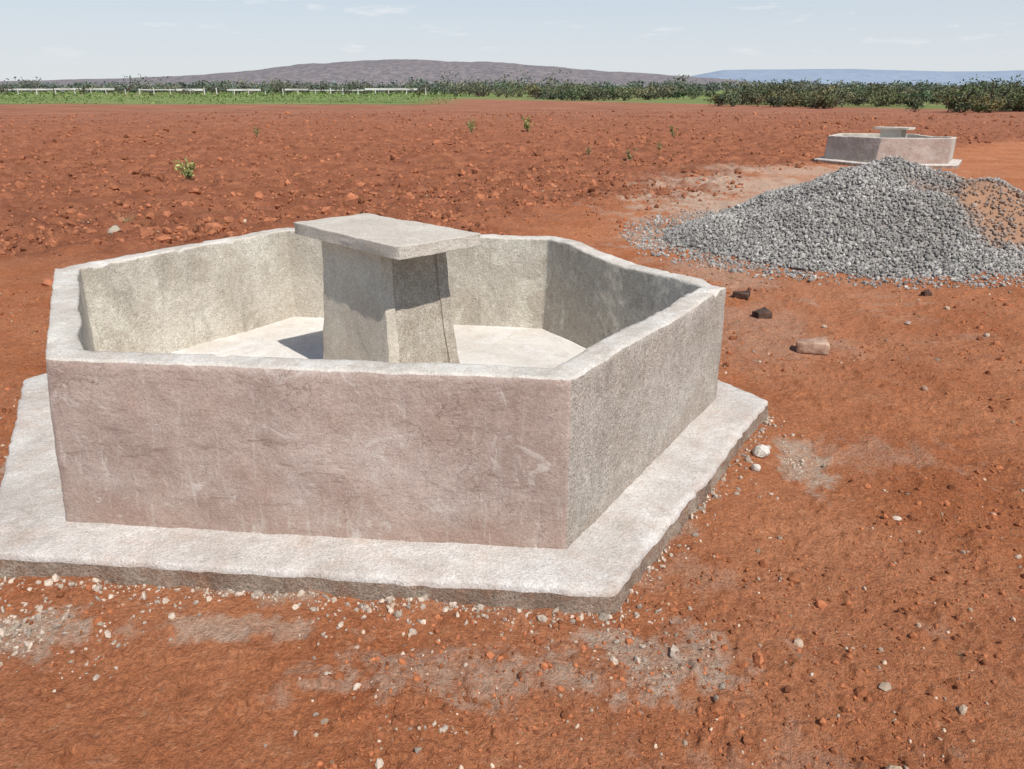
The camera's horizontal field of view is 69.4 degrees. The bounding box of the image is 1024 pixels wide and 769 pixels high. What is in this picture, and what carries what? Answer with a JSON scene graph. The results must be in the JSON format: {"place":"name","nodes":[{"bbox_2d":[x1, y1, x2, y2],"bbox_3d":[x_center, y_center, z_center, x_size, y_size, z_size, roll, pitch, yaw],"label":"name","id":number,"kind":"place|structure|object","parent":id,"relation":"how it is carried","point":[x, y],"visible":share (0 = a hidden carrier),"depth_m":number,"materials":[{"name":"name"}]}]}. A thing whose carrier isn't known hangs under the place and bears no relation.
{"place":"outdoors","nodes":[
{"label":"outdoors","id":0,"kind":"place"},
{"bbox_2d":[0,59,1022,87],"bbox_3d":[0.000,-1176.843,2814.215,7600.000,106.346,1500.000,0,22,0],"label":"hill","id":1,"kind":"structure","parent":0,"point":[385,71],"depth_m":2378.93,"materials":[{"name":"grey"}]},
{"bbox_2d":[0,89,1023,768],"bbox_3d":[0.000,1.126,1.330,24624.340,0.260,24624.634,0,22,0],"label":"ground","id":2,"kind":"structure","parent":0,"point":[216,685],"depth_m":2.79,"materials":[{"name":"red soil"}]},
{"bbox_2d":[108,225,120,234],"bbox_3d":[-4.700,-1.812,8.750,0.140,0.135,0.142,0,22,0],"label":"stone","id":3,"kind":"object","parent":2,"relation":"on","point":[112,229],"visible":0.57,"depth_m":8.70,"materials":[{"name":"beige stone"}]},
{"bbox_2d":[110,212,135,221],"bbox_3d":[-4.743,-2.057,9.103,0.352,0.123,0.259,0,22,0],"label":"dry grass tuft","id":4,"kind":"object","parent":2,"relation":"on","point":[125,219],"visible":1,"depth_m":9.08,"materials":[{"name":"beige plant"}]},
{"bbox_2d":[174,157,195,179],"bbox_3d":[-5.904,-3.881,13.392,0.404,0.482,0.304,-16,27,-34],"label":"weed plant","id":5,"kind":"object","parent":2,"relation":"on","point":[188,174],"visible":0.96,"depth_m":13.39,"materials":[{"name":"green plant"}]},
{"bbox_2d":[4,88,438,94],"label":"white fence","id":6,"kind":"object","parent":2,"relation":"on","point":[234,90],"visible":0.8,"depth_m":215.77,"materials":[{"name":"paint"}]},
{"bbox_2d":[0,92,466,103],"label":"green crop","id":7,"kind":"object","parent":2,"relation":"on","point":[197,94],"visible":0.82,"depth_m":157.99,"materials":[{"name":"green plant"}]},
{"bbox_2d":[0,213,768,614],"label":"concrete water trough","id":8,"kind":"object","parent":2,"relation":"on","point":[368,407],"visible":0.99,"depth_m":2.65,"materials":[{"name":"concrete"}]},
{"bbox_2d":[0,359,826,768],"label":"mortar crumbs","id":9,"kind":"object","parent":2,"relation":"on","point":[478,607],"visible":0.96,"depth_m":2.42,"materials":[{"name":"concrete"}]},
{"bbox_2d":[466,118,475,132],"bbox_3d":[-1.510,-9.605,27.422,0.392,0.560,0.465,0,22,0],"label":"weed plant","id":10,"kind":"object","parent":2,"relation":"on","point":[470,125],"visible":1,"depth_m":27.36,"materials":[{"name":"green plant"}]},
{"bbox_2d":[0,109,1023,285],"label":"soil clods","id":11,"kind":"object","parent":2,"relation":"on","point":[213,228],"visible":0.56,"depth_m":13.40,"materials":[{"name":"brown soil"}]},
{"bbox_2d":[0,178,1023,768],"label":"soil crumbs","id":12,"kind":"object","parent":2,"relation":"on","point":[860,692],"visible":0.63,"depth_m":2.23,"materials":[{"name":"brown soil"}]},
{"bbox_2d":[0,74,1023,112],"bbox_3d":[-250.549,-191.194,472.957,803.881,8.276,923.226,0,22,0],"label":"tree line","id":13,"kind":"object","parent":2,"relation":"on","point":[977,100],"visible":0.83,"depth_m":96.29,"materials":[{"name":"green plant"}]},
{"bbox_2d":[0,69,1023,94],"bbox_3d":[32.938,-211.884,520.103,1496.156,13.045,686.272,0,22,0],"label":"distant trees","id":14,"kind":"object","parent":2,"relation":"on","point":[718,86],"visible":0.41,"depth_m":307.24,"materials":[{"name":"green plant"}]},
{"bbox_2d":[521,115,532,132],"bbox_3d":[0.574,-9.791,27.813,0.371,0.669,0.493,15,26,33],"label":"weed plant","id":15,"kind":"object","parent":2,"relation":"on","point":[526,127],"visible":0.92,"depth_m":27.79,"materials":[{"name":"green plant"}]},
{"bbox_2d":[626,148,636,159],"bbox_3d":[2.788,-5.335,17.273,0.282,0.358,0.152,0,22,0],"label":"weed plant","id":16,"kind":"object","parent":2,"relation":"on","point":[628,154],"visible":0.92,"depth_m":17.25,"materials":[{"name":"green plant"}]},
{"bbox_2d":[669,125,678,136],"bbox_3d":[5.600,-8.745,25.593,0.374,0.461,0.282,10,24,23],"label":"weed plant","id":17,"kind":"object","parent":2,"relation":"on","point":[671,129],"visible":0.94,"depth_m":25.59,"materials":[{"name":"green plant"}]},
{"bbox_2d":[733,290,749,299],"bbox_3d":[1.899,-0.742,6.111,0.130,0.067,0.086,9,26,29],"label":"brick","id":18,"kind":"object","parent":2,"relation":"on","point":[745,295],"visible":1,"depth_m":6.08,"materials":[{"name":"brown brick"}]},
{"bbox_2d":[751,464,760,471],"bbox_3d":[1.089,0.373,3.306,0.037,0.042,0.044,-17,28,-36],"label":"stone","id":19,"kind":"object","parent":2,"relation":"on","point":[756,467],"visible":1,"depth_m":3.29,"materials":[{"name":"white stone"}]},
{"bbox_2d":[752,444,769,457],"bbox_3d":[1.162,0.307,3.441,0.080,0.068,0.076,0,22,0],"label":"stone","id":20,"kind":"object","parent":2,"relation":"on","point":[761,451],"visible":1,"depth_m":3.42,"materials":[{"name":"white stone"}]},
{"bbox_2d":[752,307,772,318],"bbox_3d":[1.879,-0.528,5.571,0.130,0.078,0.097,-11,27,-17],"label":"rock","id":21,"kind":"object","parent":2,"relation":"on","point":[764,313],"visible":0.84,"depth_m":5.54,"materials":[{"name":"stone"}]},
{"bbox_2d":[796,337,829,355],"bbox_3d":[1.950,-0.250,4.810,0.204,0.095,0.106,1,24,12],"label":"brick","id":22,"kind":"object","parent":2,"relation":"on","point":[819,346],"visible":0.99,"depth_m":4.77,"materials":[{"name":"ceramic"}]},
{"bbox_2d":[617,156,1023,289],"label":"gravel pile","id":23,"kind":"object","parent":2,"relation":"on","point":[893,218],"visible":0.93,"depth_m":7.51,"materials":[{"name":"grey gravel"}]},
{"bbox_2d":[813,126,961,168],"bbox_3d":[8.746,-5.499,17.077,3.364,0.848,2.783,0,22,0],"label":"concrete water trough","id":24,"kind":"object","parent":2,"relation":"on","point":[859,149],"visible":0.81,"depth_m":16.27,"materials":[{"name":"concrete"}]},
{"bbox_2d":[885,764,901,768],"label":"stone","id":25,"kind":"object","parent":2,"relation":"on","point":[889,766],"visible":1,"depth_m":1.84,"materials":[{"name":"beige stone"}]},
{"bbox_2d":[892,516,901,520],"bbox_3d":[1.509,0.526,2.904,0.041,0.020,0.036,-10,24,-23],"label":"stone","id":26,"kind":"object","parent":2,"relation":"on","point":[896,518],"visible":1,"depth_m":2.89,"materials":[{"name":"white stone"}]},
{"bbox_2d":[921,385,927,390],"bbox_3d":[2.350,0.025,4.210,0.030,0.036,0.030,0,22,0],"label":"stone","id":27,"kind":"object","parent":2,"relation":"on","point":[924,387],"visible":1,"depth_m":4.20,"materials":[{"name":"beige stone"}]},
{"bbox_2d":[920,289,931,295],"bbox_3d":[3.448,-0.758,6.158,0.075,0.062,0.053,-7,25,-8],"label":"brick","id":28,"kind":"object","parent":2,"relation":"on","point":[927,292],"visible":0.88,"depth_m":6.14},
{"bbox_2d":[0,0,1023,80],"label":"sky","id":29,"kind":"structure","parent":0,"point":[43,39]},
{"bbox_2d":[689,69,1023,84],"bbox_3d":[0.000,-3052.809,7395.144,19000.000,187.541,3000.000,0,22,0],"label":"distant hills","id":30,"kind":"structure","parent":0,"point":[868,76],"depth_m":6529.22,"materials":[{"name":"blue"}]}
]}

